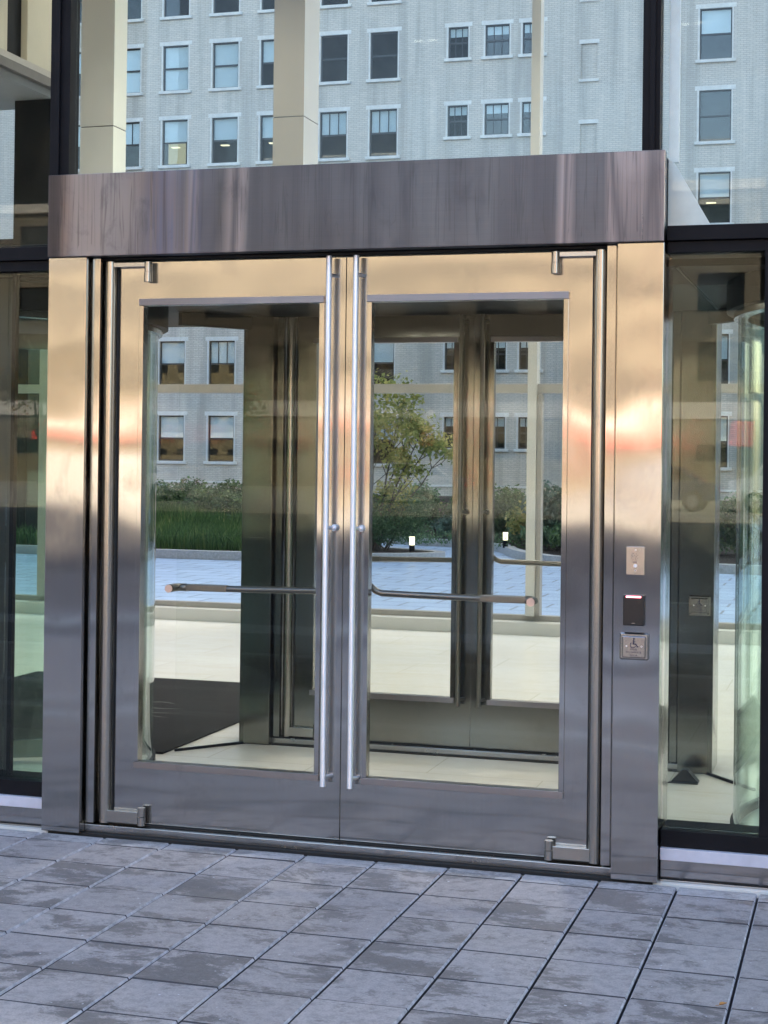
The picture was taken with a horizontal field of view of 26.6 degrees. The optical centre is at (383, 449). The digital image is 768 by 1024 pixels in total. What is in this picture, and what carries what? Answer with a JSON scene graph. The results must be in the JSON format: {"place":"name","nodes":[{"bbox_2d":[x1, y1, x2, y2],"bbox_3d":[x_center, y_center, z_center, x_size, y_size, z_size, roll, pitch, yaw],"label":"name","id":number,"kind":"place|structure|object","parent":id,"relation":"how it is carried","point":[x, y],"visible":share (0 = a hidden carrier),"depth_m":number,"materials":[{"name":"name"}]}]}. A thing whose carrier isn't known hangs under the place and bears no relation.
{"place":"outdoors","nodes":[
{"label":"outdoors","id":0,"kind":"place"},
{"bbox_2d":[0,829,767,1023],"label":"pavement","id":1,"kind":"structure","parent":0,"point":[95,930],"depth_m":5.35,"materials":[{"name":"grey stone"}]},
{"bbox_2d":[598,884,758,1023],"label":"joint bed","id":2,"kind":"object","parent":1,"relation":"attached to","point":[739,969],"depth_m":5.25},
{"bbox_2d":[0,613,767,897],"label":"lobby floor","id":3,"kind":"structure","parent":0,"point":[524,667],"depth_m":11.23,"materials":[{"name":"beige stone"}]},
{"bbox_2d":[0,278,12,769],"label":"bay post","id":4,"kind":"object","parent":3,"relation":"on","point":[6,284],"depth_m":7.26,"materials":[{"name":"metal"}]},
{"bbox_2d":[13,282,168,759],"bbox_3d":[-2.352,0.423,8.338,2.440,2.380,2.440,1,0,17],"label":"revolving door","id":5,"kind":"structure","parent":3,"relation":"on","point":[33,320],"depth_m":8.41,"materials":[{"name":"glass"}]},
{"bbox_2d":[80,0,127,173],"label":"column","id":6,"kind":"structure","parent":3,"relation":"on","point":[103,87],"depth_m":15.68,"materials":[{"name":"beige paint"}]},
{"bbox_2d":[13,671,239,753],"bbox_3d":[-1.853,1.621,10.240,2.195,0.011,2.650,1,0,17],"label":"entrance mat","id":7,"kind":"object","parent":3,"relation":"on","point":[186,711],"visible":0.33,"depth_m":10.13,"materials":[{"name":"black carpet"}]},
{"bbox_2d":[174,312,251,750],"bbox_3d":[-0.934,0.447,8.896,0.450,2.372,0.040,1,0,-37],"label":"side screen","id":8,"kind":"object","parent":3,"relation":"on","point":[214,320],"visible":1,"depth_m":8.88,"materials":[{"name":"black metal"}]},
{"bbox_2d":[272,0,319,165],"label":"column","id":9,"kind":"structure","parent":3,"relation":"on","point":[296,81],"depth_m":15.12,"materials":[{"name":"beige paint"}]},
{"bbox_2d":[0,0,767,889],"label":"glass facade","id":10,"kind":"structure","parent":3,"relation":"on","point":[716,854],"depth_m":6.21,"materials":[{"name":"black metal"}]},
{"bbox_2d":[41,150,672,884],"bbox_3d":[-0.149,0.250,6.644,2.587,2.787,0.332,1,0,17],"label":"entrance doorway","id":11,"kind":"structure","parent":10,"relation":"attached to","point":[349,246],"depth_m":6.55,"materials":[{"name":"metal"}]},
{"bbox_2d":[98,256,346,839],"bbox_3d":[-0.669,0.397,6.775,1.066,2.369,0.192,1,0,17],"label":"door","id":12,"kind":"structure","parent":11,"relation":"in","point":[140,792],"depth_m":6.78,"materials":[{"name":"metal"}]},
{"bbox_2d":[340,249,606,863],"bbox_3d":[0.356,0.408,6.469,1.066,2.369,0.192,1,0,17],"label":"door","id":13,"kind":"structure","parent":11,"relation":"in","point":[564,822],"depth_m":6.40,"materials":[{"name":"metal"}]},
{"bbox_2d":[619,632,648,660],"bbox_3d":[0.946,0.747,6.140,0.111,0.103,0.023,1,0,17],"label":"door opener button","id":14,"kind":"object","parent":11,"relation":"attached to","point":[634,646],"depth_m":6.13,"materials":[{"name":"metal"}]},
{"bbox_2d":[623,594,644,625],"bbox_3d":[0.945,0.610,6.141,0.080,0.116,0.024,1,0,17],"label":"card reader","id":15,"kind":"object","parent":11,"relation":"attached to","point":[633,610],"visible":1,"depth_m":6.13,"materials":[{"name":"black plastic"}]},
{"bbox_2d":[626,546,644,574],"bbox_3d":[0.953,0.423,6.147,0.069,0.107,0.010,1,0,17],"label":"intercom panel","id":16,"kind":"object","parent":11,"relation":"attached to","point":[635,560],"visible":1,"depth_m":6.15,"materials":[{"name":"metal"}]},
{"bbox_2d":[668,0,710,225],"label":"bracket fin","id":17,"kind":"object","parent":10,"relation":"attached to","point":[684,207],"visible":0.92,"depth_m":6.30,"materials":[{"name":"white metal"}]},
{"bbox_2d":[15,0,763,645],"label":"courtyard window wall","id":18,"kind":"structure","parent":3,"relation":"on","point":[531,620],"depth_m":14.91,"materials":[{"name":"beige metal"}]},
{"bbox_2d":[239,310,721,773],"bbox_3d":[0.494,0.269,8.800,2.587,2.787,0.332,1,0,17],"label":"entrance doorway","id":19,"kind":"structure","parent":3,"relation":"on","point":[469,717],"depth_m":8.76,"materials":[{"name":"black metal"}]},
{"bbox_2d":[282,314,474,746],"bbox_3d":[-0.027,0.416,8.931,1.066,2.369,0.192,1,0,17],"label":"door","id":20,"kind":"structure","parent":19,"relation":"in","point":[394,717],"depth_m":8.89,"materials":[{"name":"metal"}]},
{"bbox_2d":[0,244,764,326],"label":"vestibule roof","id":21,"kind":"structure","parent":19,"relation":"attached to","point":[692,280],"depth_m":8.12,"materials":[{"name":"metal"}]},
{"bbox_2d":[470,312,673,760],"bbox_3d":[0.998,0.427,8.625,1.066,2.369,0.192,1,0,17],"label":"door","id":22,"kind":"structure","parent":19,"relation":"in","point":[494,723],"depth_m":8.71,"materials":[{"name":"metal"}]},
{"bbox_2d":[688,595,710,615],"bbox_3d":[1.611,0.799,8.289,0.111,0.103,0.023,1,0,17],"label":"door opener button","id":23,"kind":"object","parent":19,"relation":"attached to","point":[699,605],"depth_m":8.28,"materials":[{"name":"metal"}]},
{"bbox_2d":[667,768,699,784],"bbox_3d":[1.495,1.626,8.089,0.150,0.065,0.100,1,0,17],"label":"door stop","id":24,"kind":"object","parent":3,"relation":"on","point":[685,776],"depth_m":8.05,"materials":[{"name":"black plastic"}]},
{"bbox_2d":[704,308,755,790],"bbox_3d":[1.737,0.476,8.100,0.040,2.372,0.450,1,0,-20],"label":"side screen","id":25,"kind":"object","parent":3,"relation":"on","point":[718,316],"visible":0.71,"depth_m":8.18,"materials":[{"name":"metal"}]},
{"bbox_2d":[727,269,764,824],"bbox_3d":[2.679,0.477,6.838,2.440,2.380,2.440,1,0,17],"label":"revolving door","id":26,"kind":"structure","parent":3,"relation":"on","point":[746,299],"depth_m":6.96,"materials":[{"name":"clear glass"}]},
{"bbox_3d":[-0.004,-10.194,11.278,80.000,23.900,9.300,1,0,17],"label":"office tower","id":27,"kind":"object","parent":3,"relation":"on","visible":0},
{"bbox_2d":[0,0,51,244],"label":"mezzanine","id":28,"kind":"object","parent":27,"relation":"attached to","point":[25,60],"visible":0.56,"depth_m":13.00,"materials":[{"name":"cream painted plaster"},{"name":"dark metal"},{"name":"glass"}]},
{"bbox_2d":[15,543,761,623],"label":"courtyard paving","id":29,"kind":"structure","parent":0,"point":[435,577],"depth_m":20.84,"materials":[{"name":"grey stone"}]},
{"bbox_2d":[18,540,423,552],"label":"island soil","id":30,"kind":"structure","parent":29,"relation":"on","point":[392,551],"depth_m":25.80,"materials":[{"name":"brown soil"}]},
{"bbox_2d":[0,239,39,539],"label":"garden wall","id":31,"kind":"structure","parent":30,"relation":"on","point":[28,443],"depth_m":28.00,"materials":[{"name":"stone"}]},
{"bbox_2d":[16,497,241,550],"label":"ornamental grass","id":32,"kind":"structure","parent":30,"relation":"on","point":[177,528],"depth_m":26.39,"materials":[{"name":"green plant"}]},
{"bbox_2d":[16,545,444,561],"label":"island kerb","id":33,"kind":"structure","parent":30,"relation":"on","point":[180,554],"depth_m":25.09,"materials":[{"name":"concrete"}]},
{"bbox_2d":[372,491,439,550],"bbox_3d":[0.080,1.146,26.078,1.346,0.993,1.259,1,0,-15],"label":"shrub","id":34,"kind":"object","parent":30,"relation":"on","point":[384,526],"visible":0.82,"depth_m":25.87,"materials":[{"name":"green plant"}]},
{"bbox_2d":[409,535,414,552],"bbox_3d":[0.439,1.494,25.445,0.100,0.278,0.100,1,0,17],"label":"path light","id":35,"kind":"object","parent":30,"relation":"on","point":[411,543],"visible":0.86,"depth_m":25.41,"materials":[{"name":"white metal"}]},
{"bbox_2d":[372,368,452,549],"bbox_3d":[-0.117,0.175,26.195,2.866,2.968,1.414,1,0,17],"label":"tree","id":36,"kind":"object","parent":30,"relation":"on","point":[416,427],"visible":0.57,"depth_m":26.00,"materials":[{"name":"green plant"}]},
{"bbox_2d":[373,495,761,564],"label":"planter soil","id":37,"kind":"structure","parent":29,"relation":"on","point":[747,558],"depth_m":26.47,"materials":[{"name":"brown soil"}]},
{"bbox_2d":[149,474,190,492],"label":"shrub","id":38,"kind":"object","parent":37,"relation":"on","point":[150,482],"visible":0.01,"depth_m":35.05,"materials":[{"name":"green plant"}]},
{"bbox_2d":[149,479,210,510],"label":"shrub","id":39,"kind":"object","parent":37,"relation":"in","point":[180,491],"visible":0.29,"depth_m":31.66,"materials":[{"name":"green plant"}]},
{"bbox_2d":[167,476,241,502],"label":"shrub","id":40,"kind":"object","parent":37,"relation":"on","point":[232,486],"visible":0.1,"depth_m":34.33,"materials":[{"name":"green plant"}]},
{"bbox_2d":[175,485,236,518],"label":"shrub","id":41,"kind":"object","parent":37,"relation":"in","point":[206,498],"visible":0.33,"depth_m":30.83,"materials":[{"name":"green plant"}]},
{"bbox_2d":[208,492,241,520],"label":"shrub","id":42,"kind":"object","parent":37,"relation":"in","point":[226,505],"visible":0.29,"depth_m":30.21,"materials":[{"name":"green plant"}]},
{"bbox_2d":[373,485,443,532],"bbox_3d":[0.380,1.183,31.898,1.538,0.988,1.035,1,0,27],"label":"shrub","id":43,"kind":"object","parent":37,"relation":"on","point":[397,511],"visible":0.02,"depth_m":31.77,"materials":[{"name":"green plant"}]},
{"bbox_2d":[400,479,451,535],"bbox_3d":[1.032,1.121,30.979,1.616,1.116,0.924,1,0,17],"label":"shrub","id":44,"kind":"object","parent":37,"relation":"on","point":[429,494],"visible":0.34,"depth_m":30.92,"materials":[{"name":"green plant"}]},
{"bbox_2d":[430,513,451,537],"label":"shrub","id":45,"kind":"object","parent":37,"relation":"on","point":[443,525],"visible":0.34,"depth_m":29.78,"materials":[{"name":"green plant"}]},
{"bbox_2d":[451,483,524,532],"bbox_3d":[1.931,1.135,30.465,1.531,1.105,1.258,1,0,17],"label":"shrub","id":46,"kind":"object","parent":37,"relation":"on","point":[504,493],"visible":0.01,"depth_m":30.55,"materials":[{"name":"green plant"}]},
{"bbox_2d":[506,526,521,539],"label":"shrub","id":47,"kind":"object","parent":37,"relation":"on","point":[514,536],"visible":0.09,"depth_m":28.25,"materials":[{"name":"green plant"}]},
{"bbox_2d":[494,485,543,540],"bbox_3d":[2.401,1.174,29.616,1.404,1.031,1.184,1,0,17],"label":"shrub","id":48,"kind":"object","parent":37,"relation":"on","point":[503,502],"visible":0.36,"depth_m":29.55,"materials":[{"name":"green plant"}]},
{"bbox_2d":[504,500,545,539],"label":"shrub","id":49,"kind":"object","parent":37,"relation":"on","point":[517,519],"visible":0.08,"depth_m":27.96,"materials":[{"name":"green plant"}]},
{"bbox_2d":[519,520,560,549],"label":"shrub","id":50,"kind":"object","parent":37,"relation":"on","point":[546,532],"visible":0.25,"depth_m":26.62,"materials":[{"name":"green plant"}]},
{"bbox_2d":[520,478,561,547],"bbox_3d":[2.984,1.084,27.404,1.333,1.193,1.056,1,0,-7],"label":"shrub","id":51,"kind":"object","parent":37,"relation":"on","point":[552,501],"visible":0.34,"depth_m":27.21,"materials":[{"name":"green plant"}]},
{"bbox_2d":[548,525,560,547],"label":"shrub","id":52,"kind":"object","parent":37,"relation":"on","point":[557,536],"visible":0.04,"depth_m":25.99,"materials":[{"name":"green plant"}]},
{"bbox_2d":[386,524,761,553],"bbox_3d":[4.053,1.554,28.931,10.634,0.348,5.225,1,0,17],"label":"ground cover","id":53,"kind":"object","parent":37,"relation":"on","point":[437,533],"visible":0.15,"depth_m":28.29,"materials":[{"name":"green plant"}]},
{"bbox_2d":[719,511,731,547],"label":"shrub","id":54,"kind":"object","parent":37,"relation":"on","point":[722,531],"visible":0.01,"depth_m":25.80,"materials":[{"name":"green plant"}]},
{"bbox_2d":[719,489,762,555],"bbox_3d":[5.957,1.157,25.808,1.804,1.111,1.034,1,0,17],"label":"shrub","id":55,"kind":"object","parent":37,"relation":"on","point":[751,523],"visible":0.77,"depth_m":25.65,"materials":[{"name":"green plant"}]},
{"bbox_2d":[378,537,761,574],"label":"planter kerb","id":56,"kind":"structure","parent":29,"relation":"on","point":[514,552],"depth_m":25.61,"materials":[{"name":"concrete"}]},
{"bbox_2d":[503,531,507,547],"bbox_3d":[2.045,1.523,27.335,0.100,0.278,0.100,1,0,17],"label":"path light","id":57,"kind":"object","parent":56,"relation":"on","point":[505,534],"visible":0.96,"depth_m":27.30,"materials":[{"name":"white metal"}]},
{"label":"areaway floor","id":58,"kind":"structure","parent":0,"visible":0},
{"bbox_2d":[0,0,767,500],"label":"brick building","id":59,"kind":"structure","parent":58,"relation":"on","point":[402,80],"depth_m":66.47,"materials":[{"name":"brick"}]},
{"bbox_2d":[78,121,80,171],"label":"window","id":60,"kind":"structure","parent":59,"relation":"in","point":[79,121],"depth_m":71.22,"materials":[{"name":"paint"}]},
{"bbox_2d":[79,48,80,98],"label":"window","id":61,"kind":"structure","parent":59,"relation":"in","point":[80,48],"depth_m":71.24,"materials":[{"name":"paint"}]},
{"bbox_2d":[125,118,142,169],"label":"window","id":62,"kind":"structure","parent":59,"relation":"in","point":[133,130],"depth_m":70.43,"materials":[{"name":"glass"}]},
{"bbox_2d":[127,0,143,22],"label":"window","id":63,"kind":"structure","parent":59,"relation":"in","point":[141,19],"depth_m":70.24,"materials":[{"name":"paint"}]},
{"bbox_2d":[127,44,143,96],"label":"window","id":64,"kind":"structure","parent":59,"relation":"in","point":[134,56],"depth_m":70.48,"materials":[{"name":"glass"}]},
{"bbox_2d":[155,411,186,463],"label":"window","id":65,"kind":"structure","parent":59,"relation":"in","point":[171,425],"depth_m":69.81,"materials":[{"name":"paint"}]},
{"bbox_2d":[156,337,187,383],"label":"window","id":66,"kind":"structure","parent":59,"relation":"in","point":[172,349],"depth_m":69.85,"materials":[{"name":"paint"}]},
{"bbox_2d":[158,115,190,168],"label":"window","id":67,"kind":"structure","parent":59,"relation":"in","point":[175,132],"depth_m":69.93,"materials":[{"name":"paint"}]},
{"bbox_2d":[159,40,191,94],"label":"window","id":68,"kind":"structure","parent":59,"relation":"in","point":[176,58],"depth_m":69.91,"materials":[{"name":"glass"}]},
{"bbox_2d":[160,0,191,20],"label":"window","id":69,"kind":"structure","parent":59,"relation":"in","point":[189,16],"depth_m":69.80,"materials":[{"name":"paint"}]},
{"bbox_2d":[203,412,236,464],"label":"window","id":70,"kind":"structure","parent":59,"relation":"in","point":[221,424],"depth_m":69.15,"materials":[{"name":"paint"}]},
{"bbox_2d":[205,337,237,383],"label":"window","id":71,"kind":"structure","parent":59,"relation":"in","point":[223,349],"depth_m":69.20,"materials":[{"name":"paint"}]},
{"bbox_2d":[207,112,240,166],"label":"window","id":72,"kind":"structure","parent":59,"relation":"in","point":[224,129],"depth_m":69.22,"materials":[{"name":"glass"}]},
{"bbox_2d":[208,37,241,91],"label":"window","id":73,"kind":"structure","parent":59,"relation":"in","point":[226,68],"depth_m":69.25,"materials":[{"name":"glass"}]},
{"bbox_2d":[209,0,242,16],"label":"window","id":74,"kind":"structure","parent":59,"relation":"in","point":[239,12],"depth_m":69.08,"materials":[{"name":"paint"}]},
{"bbox_2d":[255,111,273,164],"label":"window","id":75,"kind":"structure","parent":59,"relation":"in","point":[266,121],"depth_m":68.66,"materials":[{"name":"glass"}]},
{"bbox_2d":[256,35,273,88],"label":"window","id":76,"kind":"structure","parent":59,"relation":"in","point":[267,45],"depth_m":68.68,"materials":[{"name":"paint"}]},
{"bbox_2d":[257,0,273,13],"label":"window","id":77,"kind":"structure","parent":59,"relation":"in","point":[261,10],"depth_m":68.60,"materials":[{"name":"paint"}]},
{"bbox_2d":[318,107,349,161],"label":"window","id":78,"kind":"structure","parent":59,"relation":"in","point":[333,123],"depth_m":67.83,"materials":[{"name":"glass"}]},
{"bbox_2d":[319,30,350,85],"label":"window","id":79,"kind":"structure","parent":59,"relation":"in","point":[340,33],"depth_m":67.75,"materials":[{"name":"paint"}]},
{"bbox_2d":[320,0,351,8],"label":"window","id":80,"kind":"structure","parent":59,"relation":"in","point":[323,6],"depth_m":67.65,"materials":[{"name":"paint"}]},
{"bbox_2d":[365,104,400,159],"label":"window","id":81,"kind":"structure","parent":59,"relation":"in","point":[379,121],"depth_m":67.20,"materials":[{"name":"glass"}]},
{"bbox_2d":[366,26,401,82],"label":"window","id":82,"kind":"structure","parent":59,"relation":"in","point":[386,30],"depth_m":67.15,"materials":[{"name":"paint"}]},
{"bbox_2d":[367,0,401,5],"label":"window","id":83,"kind":"structure","parent":59,"relation":"in","point":[369,3],"depth_m":67.05,"materials":[{"name":"paint"}]},
{"bbox_2d":[374,343,394,380],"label":"window","id":84,"kind":"structure","parent":59,"relation":"in","point":[384,353],"depth_m":67.14,"materials":[{"name":"paint"}]},
{"bbox_2d":[374,412,396,466],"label":"window","id":85,"kind":"structure","parent":59,"relation":"in","point":[378,464],"depth_m":67.04,"materials":[{"name":"paint"}]},
{"bbox_2d":[439,413,452,450],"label":"window","id":86,"kind":"structure","parent":59,"relation":"in","point":[447,418],"depth_m":66.27,"materials":[{"name":"paint"}]},
{"bbox_2d":[440,343,453,372],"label":"window","id":87,"kind":"structure","parent":59,"relation":"in","point":[445,345],"depth_m":66.27,"materials":[{"name":"paint"}]},
{"bbox_2d":[443,100,471,139],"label":"window","id":88,"kind":"structure","parent":59,"relation":"in","point":[451,110],"depth_m":66.26,"materials":[{"name":"paint"}]},
{"bbox_2d":[444,22,471,61],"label":"window","id":89,"kind":"structure","parent":59,"relation":"in","point":[463,31],"depth_m":66.27,"materials":[{"name":"paint"}]},
{"bbox_2d":[480,98,512,138],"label":"window","id":90,"kind":"structure","parent":59,"relation":"in","point":[488,108],"depth_m":65.79,"materials":[{"name":"paint"}]},
{"bbox_2d":[481,19,513,59],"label":"window","id":91,"kind":"structure","parent":59,"relation":"in","point":[493,29],"depth_m":65.81,"materials":[{"name":"paint"}]},
{"bbox_2d":[495,413,508,451],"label":"window","id":92,"kind":"structure","parent":59,"relation":"in","point":[500,418],"depth_m":65.61,"materials":[{"name":"paint"}]},
{"bbox_2d":[496,342,508,372],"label":"window","id":93,"kind":"structure","parent":59,"relation":"in","point":[498,344],"depth_m":65.65,"materials":[{"name":"paint"}]},
{"bbox_2d":[513,413,526,451],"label":"window","id":94,"kind":"structure","parent":59,"relation":"in","point":[522,416],"depth_m":65.37,"materials":[{"name":"paint"}]},
{"bbox_2d":[514,342,542,372],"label":"window","id":95,"kind":"structure","parent":59,"relation":"in","point":[522,344],"depth_m":65.39,"materials":[{"name":"paint"}]},
{"bbox_2d":[517,96,545,136],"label":"window","id":96,"kind":"structure","parent":59,"relation":"in","point":[525,104],"depth_m":65.42,"materials":[{"name":"paint"}]},
{"bbox_2d":[518,17,546,57],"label":"window","id":97,"kind":"structure","parent":59,"relation":"in","point":[525,27],"depth_m":65.44,"materials":[{"name":"paint"}]},
{"bbox_2d":[694,167,734,224],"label":"window","id":98,"kind":"structure","parent":59,"relation":"in","point":[716,184],"depth_m":63.33,"materials":[{"name":"glass"}]},
{"bbox_2d":[694,84,735,144],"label":"window","id":99,"kind":"structure","parent":59,"relation":"in","point":[718,88],"depth_m":63.26,"materials":[{"name":"paint"}]},
{"bbox_2d":[695,2,736,63],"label":"window","id":100,"kind":"structure","parent":59,"relation":"in","point":[720,21],"depth_m":63.36,"materials":[{"name":"paint"}]},
{"bbox_2d":[720,412,731,470],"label":"window","id":101,"kind":"structure","parent":59,"relation":"in","point":[724,415],"depth_m":63.10,"materials":[{"name":"paint"}]},
{"bbox_2d":[722,329,732,383],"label":"window","id":102,"kind":"structure","parent":59,"relation":"in","point":[725,333],"depth_m":63.12,"materials":[{"name":"paint"}]}
]}

